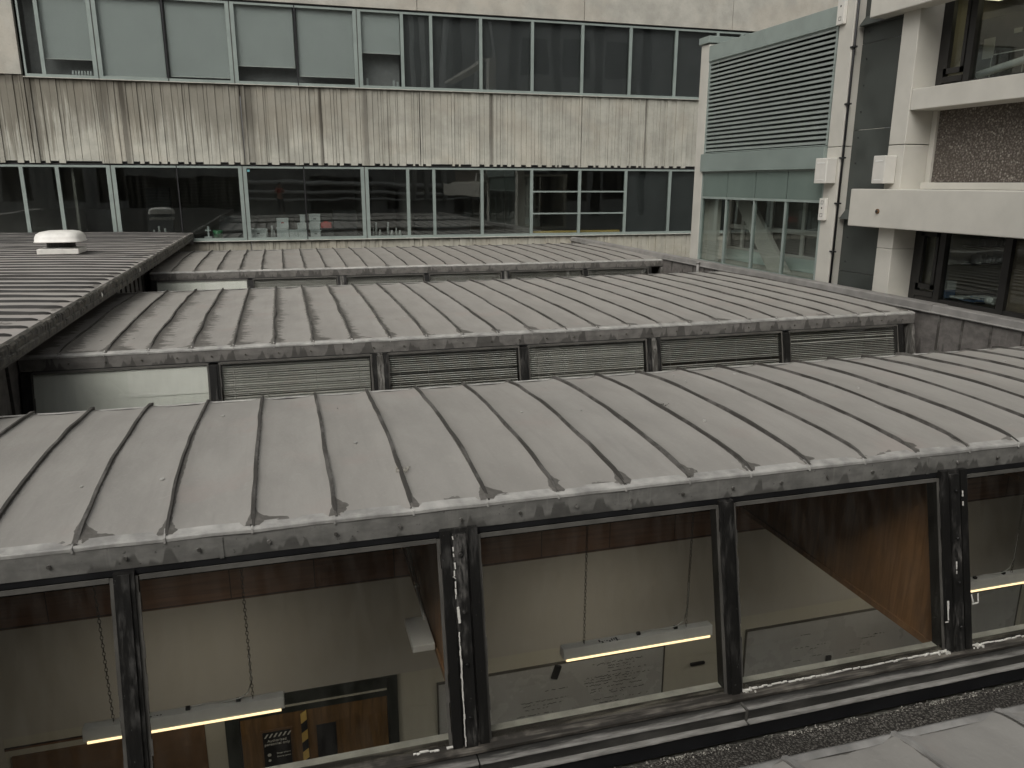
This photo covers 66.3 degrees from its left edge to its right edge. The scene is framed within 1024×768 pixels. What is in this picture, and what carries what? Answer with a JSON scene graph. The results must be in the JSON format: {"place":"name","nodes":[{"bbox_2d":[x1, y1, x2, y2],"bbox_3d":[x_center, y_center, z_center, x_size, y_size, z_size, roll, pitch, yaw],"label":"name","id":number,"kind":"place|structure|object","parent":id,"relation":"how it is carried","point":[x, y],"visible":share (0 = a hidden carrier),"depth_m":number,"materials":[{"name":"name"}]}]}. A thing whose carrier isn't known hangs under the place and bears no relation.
{"place":"outdoors","nodes":[
{"label":"outdoors","id":0,"kind":"place"},
{"bbox_2d":[0,232,193,415],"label":"ribbed roof building","id":1,"kind":"structure","parent":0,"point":[43,298],"depth_m":12.84,"materials":[{"name":"grey metal"}]},
{"bbox_2d":[34,230,86,254],"bbox_3d":[-9.734,-3.045,16.926,0.930,0.545,0.930,-4,15,-16],"label":"roof fan","id":2,"kind":"object","parent":1,"relation":"on","point":[60,241],"visible":0.98,"depth_m":16.61},
{"bbox_2d":[0,0,878,258],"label":"concrete building","id":3,"kind":"structure","parent":0,"point":[501,97],"depth_m":26.06,"materials":[{"name":"beige concrete"}]},
{"bbox_2d":[0,164,29,231],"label":"window","id":4,"kind":"structure","parent":3,"relation":"in","point":[1,165],"depth_m":23.18,"materials":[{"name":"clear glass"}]},
{"bbox_2d":[15,0,44,76],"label":"window","id":5,"kind":"structure","parent":3,"relation":"in","point":[16,2],"depth_m":22.40,"materials":[{"name":"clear glass"}]},
{"bbox_2d":[20,165,64,231],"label":"window","id":6,"kind":"structure","parent":3,"relation":"in","point":[21,166],"depth_m":23.34,"materials":[{"name":"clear glass"}]},
{"bbox_2d":[34,0,98,78],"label":"window","id":7,"kind":"structure","parent":3,"relation":"in","point":[66,25],"depth_m":22.67,"materials":[{"name":"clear glass"}]},
{"bbox_2d":[56,165,117,231],"bbox_3d":[-12.870,-5.455,23.813,1.444,2.305,0.080,-4,15,-16],"label":"window","id":8,"kind":"structure","parent":3,"relation":"in","point":[108,173],"depth_m":23.72,"materials":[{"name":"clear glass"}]},
{"bbox_2d":[90,0,167,80],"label":"window","id":9,"kind":"structure","parent":3,"relation":"in","point":[128,34],"depth_m":23.15,"materials":[{"name":"grey glass"}]},
{"bbox_2d":[111,165,175,231],"bbox_3d":[-11.271,-5.565,24.261,1.825,2.305,0.080,-4,15,-16],"label":"window","id":10,"kind":"structure","parent":3,"relation":"in","point":[113,170],"depth_m":23.95,"materials":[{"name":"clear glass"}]},
{"bbox_2d":[163,0,233,82],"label":"window","id":11,"kind":"structure","parent":3,"relation":"in","point":[198,31],"depth_m":23.65,"materials":[{"name":"grey glass"}]},
{"bbox_2d":[205,226,211,237],"bbox_3d":[-9.755,-4.860,25.157,0.225,0.405,0.150,-4,15,-16],"label":"lab stand","id":12,"kind":"object","parent":3,"relation":"on","point":[208,230],"visible":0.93,"depth_m":25.13,"materials":[{"name":"grey metal"}]},
{"bbox_2d":[177,166,246,240],"bbox_3d":[-9.452,-5.691,24.769,1.900,2.305,0.080,-4,15,-16],"label":"window","id":13,"kind":"structure","parent":3,"relation":"in","point":[239,167],"depth_m":24.92,"materials":[{"name":"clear glass"}]},
{"bbox_2d":[213,230,222,237],"bbox_3d":[-9.456,-4.807,25.225,0.325,0.270,0.325,-4,15,-16],"label":"green bucket","id":14,"kind":"object","parent":3,"relation":"on","point":[218,233],"visible":0.93,"depth_m":25.12,"materials":[{"name":"plastic"}]},
{"bbox_2d":[251,228,265,237],"bbox_3d":[-8.308,-4.944,25.700,0.505,0.305,0.265,-4,15,-16],"label":"cardboard box","id":15,"kind":"object","parent":3,"relation":"on","point":[258,232],"visible":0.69,"depth_m":25.59,"materials":[{"name":"grey cardboard"}]},
{"bbox_2d":[229,1,297,85],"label":"window","id":16,"kind":"structure","parent":3,"relation":"in","point":[262,33],"depth_m":24.10,"materials":[{"name":"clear glass"}]},
{"bbox_2d":[271,225,273,236],"bbox_3d":[-7.855,-4.989,25.689,0.095,0.400,0.100,-4,15,-16],"label":"glass bottle","id":17,"kind":"object","parent":3,"relation":"on","point":[272,232],"visible":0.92,"depth_m":25.66,"materials":[{"name":"grey glass"}]},
{"bbox_2d":[242,166,306,239],"bbox_3d":[-7.622,-5.818,25.281,1.850,2.305,0.080,-4,15,-16],"label":"window","id":18,"kind":"structure","parent":3,"relation":"in","point":[244,167],"depth_m":25.11,"materials":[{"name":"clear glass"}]},
{"bbox_2d":[276,227,288,236],"bbox_3d":[-7.571,-5.012,25.902,0.390,0.340,0.265,-4,15,-16],"label":"cardboard box","id":19,"kind":"object","parent":3,"relation":"on","point":[282,231],"visible":0.82,"depth_m":25.78,"materials":[{"name":"white cardboard"}]},
{"bbox_2d":[276,218,288,226],"bbox_3d":[-7.558,-5.321,25.826,0.385,0.285,0.265,-4,15,-16],"label":"cardboard box","id":20,"kind":"object","parent":19,"relation":"on","point":[282,222],"visible":1,"depth_m":25.71,"materials":[{"name":"grey cardboard"}]},
{"bbox_2d":[289,229,297,236],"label":"cardboard box","id":21,"kind":"object","parent":3,"relation":"on","point":[293,232],"visible":0.82,"depth_m":25.89,"materials":[{"name":"white cardboard"}]},
{"bbox_2d":[298,230,306,236],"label":"cardboard box","id":22,"kind":"object","parent":3,"relation":"on","point":[302,233],"visible":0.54,"depth_m":25.96,"materials":[{"name":"white cardboard"}]},
{"bbox_2d":[297,223,305,229],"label":"cardboard box","id":23,"kind":"object","parent":22,"relation":"on","point":[301,226],"visible":0.89,"depth_m":25.90,"materials":[{"name":"white cardboard"}]},
{"bbox_2d":[300,214,304,222],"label":"cardboard box","id":24,"kind":"object","parent":23,"relation":"on","point":[302,218],"visible":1,"depth_m":25.86,"materials":[{"name":"white cardboard"}]},
{"bbox_2d":[310,230,320,236],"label":"cardboard box","id":25,"kind":"object","parent":3,"relation":"on","point":[315,233],"visible":0.91,"depth_m":26.08,"materials":[{"name":"grey cardboard"}]},
{"bbox_2d":[309,223,319,229],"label":"cardboard box","id":26,"kind":"object","parent":25,"relation":"on","point":[314,226],"visible":1,"depth_m":26.02,"materials":[{"name":"white cardboard"}]},
{"bbox_2d":[309,214,319,222],"bbox_3d":[-6.568,-5.503,26.074,0.365,0.300,0.265,-4,15,-16],"label":"cardboard box","id":27,"kind":"object","parent":26,"relation":"on","point":[314,218],"visible":1,"depth_m":25.95,"materials":[{"name":"grey cardboard"}]},
{"bbox_2d":[294,5,358,87],"bbox_3d":[-5.811,-10.565,24.635,1.855,2.325,0.150,-4,15,-16],"label":"window","id":28,"kind":"structure","parent":3,"relation":"in","point":[327,36],"depth_m":24.65,"materials":[{"name":"grey glass"}]},
{"bbox_2d":[320,221,333,235],"bbox_3d":[-6.207,-5.181,26.251,0.425,0.540,0.225,-4,15,-16],"label":"red case","id":29,"kind":"object","parent":3,"relation":"on","point":[326,228],"visible":0.96,"depth_m":26.15,"materials":[{"name":"plastic"}]},
{"bbox_2d":[304,167,366,238],"bbox_3d":[-5.791,-5.945,25.794,1.900,2.305,0.080,-4,15,-16],"label":"window","id":30,"kind":"structure","parent":3,"relation":"in","point":[364,236],"depth_m":25.93,"materials":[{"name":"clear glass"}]},
{"bbox_2d":[375,222,377,235],"bbox_3d":[-4.603,-5.251,26.590,0.076,0.475,0.080,-4,15,-16],"label":"glass bottle","id":31,"kind":"object","parent":3,"relation":"on","point":[376,232],"visible":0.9,"depth_m":26.57,"materials":[{"name":"grey glass"}]},
{"bbox_2d":[356,9,402,88],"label":"window","id":32,"kind":"structure","parent":3,"relation":"in","point":[377,30],"depth_m":25.01,"materials":[{"name":"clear glass"}]},
{"bbox_2d":[365,167,409,237],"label":"window","id":33,"kind":"structure","parent":3,"relation":"in","point":[366,168],"depth_m":26.18,"materials":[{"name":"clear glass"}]},
{"bbox_2d":[401,12,431,89],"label":"window","id":34,"kind":"structure","parent":3,"relation":"in","point":[416,43],"depth_m":25.45,"materials":[{"name":"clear glass"}]},
{"bbox_2d":[408,168,434,237],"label":"window","id":35,"kind":"structure","parent":3,"relation":"in","point":[411,236],"depth_m":26.57,"materials":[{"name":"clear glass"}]},
{"bbox_2d":[430,14,480,91],"bbox_3d":[-1.847,-10.842,25.754,1.658,2.325,0.170,-4,15,-16],"label":"window","id":36,"kind":"structure","parent":3,"relation":"in","point":[454,38],"depth_m":25.81,"materials":[{"name":"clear glass"}]},
{"bbox_2d":[434,168,481,236],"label":"window","id":37,"kind":"structure","parent":3,"relation":"in","point":[447,235],"depth_m":26.93,"materials":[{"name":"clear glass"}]},
{"bbox_2d":[481,17,532,93],"bbox_3d":[-0.192,-10.956,26.217,1.783,2.325,0.170,-4,15,-16],"label":"window","id":38,"kind":"structure","parent":3,"relation":"in","point":[506,43],"depth_m":26.27,"materials":[{"name":"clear glass"}]},
{"bbox_2d":[482,168,531,236],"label":"window","id":39,"kind":"structure","parent":3,"relation":"in","point":[512,234],"depth_m":27.35,"materials":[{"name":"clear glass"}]},
{"bbox_2d":[531,168,579,235],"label":"window","id":40,"kind":"structure","parent":3,"relation":"in","point":[578,194],"depth_m":27.87,"materials":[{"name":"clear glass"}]},
{"bbox_2d":[532,20,582,94],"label":"window","id":41,"kind":"structure","parent":3,"relation":"in","point":[556,52],"depth_m":26.75,"materials":[{"name":"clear glass"}]},
{"bbox_2d":[579,169,625,234],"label":"window","id":42,"kind":"structure","parent":3,"relation":"in","point":[624,192],"depth_m":28.36,"materials":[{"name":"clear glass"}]},
{"bbox_2d":[582,23,631,96],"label":"window","id":43,"kind":"structure","parent":3,"relation":"in","point":[605,46],"depth_m":27.24,"materials":[{"name":"grey glass"}]},
{"bbox_2d":[624,169,670,233],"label":"window","id":44,"kind":"structure","parent":3,"relation":"in","point":[645,197],"depth_m":28.91,"materials":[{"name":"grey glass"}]},
{"bbox_2d":[629,26,676,98],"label":"window","id":45,"kind":"structure","parent":3,"relation":"in","point":[651,58],"depth_m":27.72,"materials":[{"name":"grey glass"}]},
{"bbox_2d":[667,170,694,233],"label":"window","id":46,"kind":"structure","parent":3,"relation":"in","point":[681,181],"depth_m":29.29,"materials":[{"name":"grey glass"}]},
{"bbox_2d":[674,29,717,98],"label":"window","id":47,"kind":"structure","parent":3,"relation":"in","point":[688,50],"depth_m":28.09,"materials":[{"name":"grey glass"}]},
{"bbox_2d":[718,31,741,36],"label":"window","id":48,"kind":"structure","parent":3,"relation":"in","point":[720,33],"depth_m":28.19,"materials":[{"name":"grey glass"}]},
{"bbox_2d":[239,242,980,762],"bbox_3d":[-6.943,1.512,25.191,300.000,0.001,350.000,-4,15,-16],"label":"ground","id":49,"kind":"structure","parent":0,"point":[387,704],"depth_m":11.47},
{"bbox_2d":[0,344,1023,767],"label":"skylight building","id":50,"kind":"structure","parent":49,"relation":"on","point":[890,488],"depth_m":6.52,"materials":[{"name":"grey metal"}]},
{"bbox_2d":[11,724,208,767],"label":"pin board","id":51,"kind":"object","parent":50,"relation":"attached to","point":[186,747],"visible":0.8,"depth_m":8.07,"materials":[{"name":"brown wood"}]},
{"bbox_2d":[82,567,284,743],"bbox_3d":[-2.717,1.856,6.330,1.565,2.035,0.124,-4,15,-16],"label":"hanging lamp","id":52,"kind":"object","parent":50,"relation":"hanging from","point":[181,717],"visible":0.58,"depth_m":6.54,"materials":[{"name":"white metal"}]},
{"bbox_2d":[224,674,399,767],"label":"door frame","id":53,"kind":"structure","parent":50,"relation":"attached to","point":[348,716],"depth_m":8.63,"materials":[{"name":"brown wood"}]},
{"bbox_2d":[240,710,303,767],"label":"door leaf","id":54,"kind":"structure","parent":53,"relation":"in","point":[251,728],"depth_m":8.48,"materials":[{"name":"brown wood"}]},
{"bbox_2d":[260,726,294,767],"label":"warning sign","id":55,"kind":"object","parent":54,"relation":"attached to","point":[277,745],"visible":1,"depth_m":8.52,"materials":[{"name":"black plastic"}]},
{"bbox_2d":[300,710,309,759],"bbox_3d":[-2.272,4.552,8.772,0.065,2.085,0.010,-4,15,-16],"label":"hazard tape","id":56,"kind":"object","parent":53,"relation":"attached to","point":[304,730],"visible":0.85,"depth_m":8.59,"materials":[{"name":"black plastic"}]},
{"bbox_2d":[306,696,388,758],"bbox_3d":[-1.833,4.485,8.919,0.885,2.015,0.057,-4,15,-16],"label":"door leaf","id":57,"kind":"structure","parent":53,"relation":"in","point":[361,724],"depth_m":8.72,"materials":[{"name":"brown wood"}]},
{"bbox_2d":[405,547,434,652],"bbox_3d":[-0.988,1.737,7.289,0.190,0.482,1.929,-4,15,-16],"label":"conduit box","id":58,"kind":"object","parent":50,"relation":"attached to","point":[420,636],"visible":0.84,"depth_m":6.68,"materials":[{"name":"grey metal"}]},
{"bbox_2d":[437,645,664,734],"bbox_3d":[0.516,3.881,9.450,2.855,1.182,0.029,-4,15,-16],"label":"whiteboard","id":59,"kind":"object","parent":50,"relation":"attached to","point":[526,692],"visible":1,"depth_m":9.44,"materials":[{"name":"white plastic"}]},
{"bbox_2d":[551,665,561,679],"bbox_3d":[0.525,3.422,9.310,0.131,0.191,0.034,-4,15,-16],"label":"board eraser","id":60,"kind":"object","parent":59,"relation":"attached to","point":[556,672],"visible":1,"depth_m":9.29,"materials":[{"name":"black plastic"}]},
{"bbox_2d":[560,512,711,661],"bbox_3d":[1.235,1.583,7.435,1.580,2.035,0.124,-4,15,-16],"label":"hanging lamp","id":61,"kind":"object","parent":50,"relation":"hanging from","point":[637,640],"visible":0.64,"depth_m":7.62,"materials":[{"name":"white metal"}]},
{"bbox_2d":[690,661,704,665],"bbox_3d":[2.336,3.519,9.874,0.200,0.038,0.034,-4,15,-16],"label":"board eraser","id":62,"kind":"object","parent":50,"relation":"attached to","point":[697,663],"visible":1,"depth_m":9.86,"materials":[{"name":"black plastic"}]},
{"bbox_2d":[743,584,1021,676],"bbox_3d":[5.130,3.561,10.741,4.470,1.182,0.029,-4,15,-16],"label":"whiteboard","id":63,"kind":"object","parent":50,"relation":"attached to","point":[777,647],"visible":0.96,"depth_m":10.46,"materials":[{"name":"white plastic"}]},
{"bbox_2d":[825,655,831,660],"bbox_3d":[4.228,3.727,10.491,0.079,0.211,0.034,-4,15,-16],"label":"board eraser","id":64,"kind":"object","parent":63,"relation":"attached to","point":[828,657],"visible":0.45,"depth_m":10.46,"materials":[{"name":"black plastic"}]},
{"bbox_2d":[970,499,1023,591],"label":"hanging lamp","id":65,"kind":"object","parent":50,"relation":"hanging from","point":[1011,577],"visible":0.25,"depth_m":8.81,"materials":[{"name":"white metal"}]},
{"bbox_2d":[837,0,1023,318],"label":"white office building","id":66,"kind":"structure","parent":0,"point":[934,104],"depth_m":13.37,"materials":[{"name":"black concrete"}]},
{"bbox_2d":[690,0,868,283],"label":"louvred tower","id":67,"kind":"structure","parent":66,"relation":"attached to","point":[776,111],"depth_m":17.38,"materials":[{"name":"white paint"}]},
{"bbox_2d":[698,196,725,262],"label":"window","id":68,"kind":"structure","parent":67,"relation":"in","point":[703,197],"depth_m":20.18,"materials":[{"name":"grey glass"}]},
{"bbox_2d":[721,197,753,267],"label":"window","id":69,"kind":"structure","parent":67,"relation":"in","point":[727,198],"depth_m":19.09,"materials":[{"name":"grey glass"}]},
{"bbox_2d":[748,198,784,273],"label":"window","id":70,"kind":"structure","parent":67,"relation":"in","point":[755,199],"depth_m":17.97,"materials":[{"name":"grey glass"}]},
{"bbox_2d":[726,200,816,260],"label":"inner windows","id":71,"kind":"structure","parent":67,"relation":"in","point":[742,226],"depth_m":18.96,"materials":[{"name":"white plastic"}]},
{"bbox_2d":[779,199,819,279],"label":"window","id":72,"kind":"structure","parent":67,"relation":"in","point":[787,201],"depth_m":16.86,"materials":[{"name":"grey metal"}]},
{"bbox_2d":[818,198,827,219],"bbox_3d":[6.171,-3.468,15.559,0.074,0.425,0.180,-4,15,-16],"label":"wall box","id":73,"kind":"object","parent":67,"relation":"attached to","point":[823,206],"visible":1,"depth_m":15.51,"materials":[{"name":"white plastic"}]},
{"bbox_2d":[814,158,836,182],"bbox_3d":[6.113,-4.159,15.294,0.236,0.475,0.350,-4,15,-16],"label":"wall box","id":74,"kind":"object","parent":67,"relation":"attached to","point":[825,170],"visible":1,"depth_m":15.17,"materials":[{"name":"white plastic"}]},
{"bbox_2d":[836,0,847,25],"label":"wall box","id":75,"kind":"object","parent":67,"relation":"attached to","point":[842,12],"visible":1,"depth_m":14.63,"materials":[{"name":"white plastic"}]},
{"bbox_2d":[871,155,896,183],"bbox_3d":[6.558,-3.780,13.826,0.251,0.475,0.290,-4,15,-16],"label":"wall box","id":76,"kind":"object","parent":66,"relation":"attached to","point":[884,168],"visible":1,"depth_m":13.72,"materials":[{"name":"white plastic"}]},
{"bbox_2d":[943,280,956,297],"bbox_3d":[7.656,-1.692,13.879,0.200,0.290,0.300,-4,15,-16],"label":"carton","id":77,"kind":"object","parent":66,"relation":"in","point":[950,287],"visible":0.54,"depth_m":13.74,"materials":[{"name":"blue cardboard"}]},
{"bbox_2d":[908,231,1023,318],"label":"window","id":78,"kind":"structure","parent":66,"relation":"in","point":[943,240],"depth_m":13.51,"materials":[{"name":"black metal"}]},
{"bbox_2d":[949,295,996,304],"bbox_3d":[7.840,-1.456,13.246,0.403,0.148,1.006,-4,15,-16],"label":"paper stack","id":79,"kind":"object","parent":66,"relation":"on","point":[990,300],"visible":0.9,"depth_m":13.19,"materials":[{"name":"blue paper"}]},
{"bbox_2d":[935,0,1023,85],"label":"window","id":80,"kind":"structure","parent":66,"relation":"in","point":[973,18],"depth_m":12.81,"materials":[{"name":"black metal"}]},
{"bbox_2d":[975,56,1023,78],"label":"paper roll","id":81,"kind":"object","parent":66,"relation":"on","point":[1000,67],"visible":0.97,"depth_m":12.42,"materials":[{"name":"white paper"}]},
{"bbox_2d":[988,49,1023,76],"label":"rail frame","id":82,"kind":"object","parent":66,"relation":"on","point":[1003,53],"visible":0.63,"depth_m":12.40,"materials":[{"name":"grey metal"}]},
{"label":"flat roof","id":83,"kind":"structure","parent":0,"visible":0},
{"bbox_2d":[628,683,1023,767],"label":"gravel strip","id":84,"kind":"object","parent":83,"relation":"on","point":[761,750],"visible":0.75,"depth_m":5.75,"materials":[{"name":"gravel"}]},
{"bbox_2d":[614,683,1021,767],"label":"lichen","id":85,"kind":"object","parent":84,"relation":"on","point":[791,732],"visible":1,"depth_m":5.79},
{"bbox_2d":[739,704,1023,767],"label":"skylight building","id":86,"kind":"structure","parent":83,"relation":"on","point":[993,739],"depth_m":2.99,"materials":[{"name":"grey metal"}]},
{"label":"flat roof","id":87,"kind":"structure","parent":0,"visible":0},
{"bbox_2d":[150,242,663,291],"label":"skylight building","id":88,"kind":"structure","parent":87,"relation":"on","point":[206,270],"depth_m":20.58,"materials":[{"name":"grey metal"}]},
{"bbox_2d":[18,270,915,414],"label":"skylight building","id":89,"kind":"structure","parent":87,"relation":"on","point":[132,349],"depth_m":11.78,"materials":[{"name":"grey metal"}]},
{"bbox_2d":[570,237,1023,355],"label":"parapet wall","id":90,"kind":"structure","parent":87,"relation":"on","point":[943,327],"depth_m":12.83,"materials":[{"name":"grey concrete"}]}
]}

